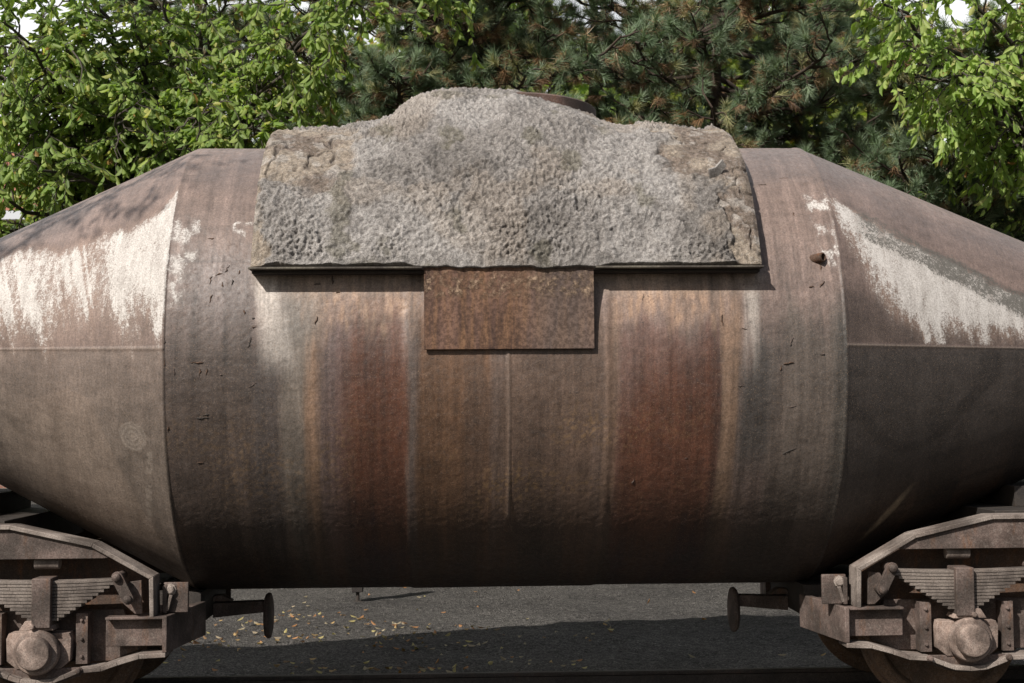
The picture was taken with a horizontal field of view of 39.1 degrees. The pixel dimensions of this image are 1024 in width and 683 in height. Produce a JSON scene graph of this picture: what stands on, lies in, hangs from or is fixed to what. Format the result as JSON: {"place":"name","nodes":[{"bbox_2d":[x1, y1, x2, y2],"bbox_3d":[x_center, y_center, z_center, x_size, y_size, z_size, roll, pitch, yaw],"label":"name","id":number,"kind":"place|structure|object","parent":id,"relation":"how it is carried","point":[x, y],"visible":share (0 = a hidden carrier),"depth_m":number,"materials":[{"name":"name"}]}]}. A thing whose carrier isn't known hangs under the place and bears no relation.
{"place":"outdoors","nodes":[
{"label":"outdoors","id":0,"kind":"place"},
{"bbox_2d":[0,144,44,488],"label":"brick building","id":1,"kind":"structure","parent":0,"point":[12,216],"depth_m":49.97,"materials":[{"name":"silver"}]},
{"bbox_2d":[0,0,1021,156],"label":"sky","id":2,"kind":"structure","parent":0,"point":[959,7],"materials":[{"name":"white"}]},
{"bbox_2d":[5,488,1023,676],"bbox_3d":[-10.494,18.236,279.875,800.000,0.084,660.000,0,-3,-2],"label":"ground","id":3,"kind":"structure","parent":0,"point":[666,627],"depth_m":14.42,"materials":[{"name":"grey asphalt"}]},
{"bbox_2d":[9,143,265,228],"bbox_3d":[-9.451,-0.903,39.293,8.213,10.648,10.137,0,-3,-2],"label":"tree","id":4,"kind":"object","parent":3,"relation":"on","point":[30,217],"depth_m":36.78,"materials":[{"name":"green plant"}]},
{"bbox_2d":[7,0,322,228],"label":"pine tree","id":5,"kind":"object","parent":3,"relation":"on","point":[152,7],"visible":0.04,"depth_m":24.76,"materials":[{"name":"green plant"}]},
{"bbox_2d":[0,0,484,237],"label":"cherry tree","id":6,"kind":"object","parent":3,"relation":"on","point":[102,132],"visible":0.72,"depth_m":17.61,"materials":[{"name":"green plant"}]},
{"bbox_2d":[171,0,513,148],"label":"pine tree","id":7,"kind":"object","parent":3,"relation":"on","point":[239,24],"visible":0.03,"depth_m":22.33,"materials":[{"name":"green plant"}]},
{"bbox_2d":[352,587,363,601],"bbox_3d":[-1.816,2.497,16.934,0.170,1.150,0.170,0,-3,-2],"label":"ground post","id":8,"kind":"object","parent":3,"relation":"on","point":[357,590],"visible":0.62,"depth_m":16.86,"materials":[{"name":"metal"}]},
{"bbox_2d":[297,0,615,126],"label":"pine tree","id":9,"kind":"object","parent":3,"relation":"on","point":[378,66],"visible":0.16,"depth_m":20.64,"materials":[{"name":"green plant"}]},
{"bbox_2d":[283,0,664,127],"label":"pine tree","id":10,"kind":"object","parent":3,"relation":"on","point":[507,51],"visible":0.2,"depth_m":20.25,"materials":[{"name":"green plant"}]},
{"bbox_2d":[288,0,668,121],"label":"tree","id":11,"kind":"object","parent":3,"relation":"on","point":[584,88],"depth_m":43.91,"materials":[{"name":"green plant"}]},
{"bbox_2d":[163,587,825,673],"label":"fallen leaves","id":12,"kind":"object","parent":3,"relation":"on","point":[376,634],"visible":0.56,"depth_m":13.82,"materials":[{"name":"yellow plant"}]},
{"bbox_2d":[133,664,1023,682],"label":"rail","id":13,"kind":"object","parent":3,"relation":"on","point":[1013,673],"visible":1,"depth_m":11.29,"materials":[{"name":"metal"}]},
{"bbox_2d":[0,87,1023,682],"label":"ladle wagon","id":14,"kind":"object","parent":13,"relation":"on","point":[442,337],"visible":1,"depth_m":9.31,"materials":[{"name":"metal"}]},
{"bbox_2d":[485,0,753,142],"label":"pine tree","id":15,"kind":"object","parent":3,"relation":"on","point":[647,105],"visible":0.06,"depth_m":23.78,"materials":[{"name":"green plant"}]},
{"bbox_2d":[554,0,958,193],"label":"pine tree","id":16,"kind":"object","parent":3,"relation":"on","point":[717,37],"visible":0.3,"depth_m":20.48,"materials":[{"name":"green plant"}]},
{"bbox_2d":[606,0,945,194],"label":"tree","id":17,"kind":"object","parent":3,"relation":"on","point":[741,84],"visible":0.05,"depth_m":44.93,"materials":[{"name":"green plant"}]},
{"bbox_2d":[601,0,964,210],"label":"pine tree","id":18,"kind":"object","parent":3,"relation":"on","point":[793,132],"visible":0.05,"depth_m":23.61,"materials":[{"name":"green plant"}]},
{"bbox_2d":[811,0,1023,241],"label":"pine tree","id":19,"kind":"object","parent":3,"relation":"on","point":[892,156],"visible":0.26,"depth_m":20.10,"materials":[{"name":"green plant"}]},
{"bbox_2d":[834,0,1023,236],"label":"cherry tree","id":20,"kind":"object","parent":3,"relation":"on","point":[993,92],"visible":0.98,"depth_m":17.64,"materials":[{"name":"green plant"}]},
{"bbox_2d":[918,139,1023,234],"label":"tree","id":21,"kind":"object","parent":3,"relation":"on","point":[1021,192],"depth_m":39.80,"materials":[{"name":"green plant"}]},
{"bbox_2d":[979,24,1023,219],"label":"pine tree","id":22,"kind":"object","parent":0,"point":[1015,179],"visible":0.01,"depth_m":22.69,"materials":[{"name":"green plant"}]}
]}

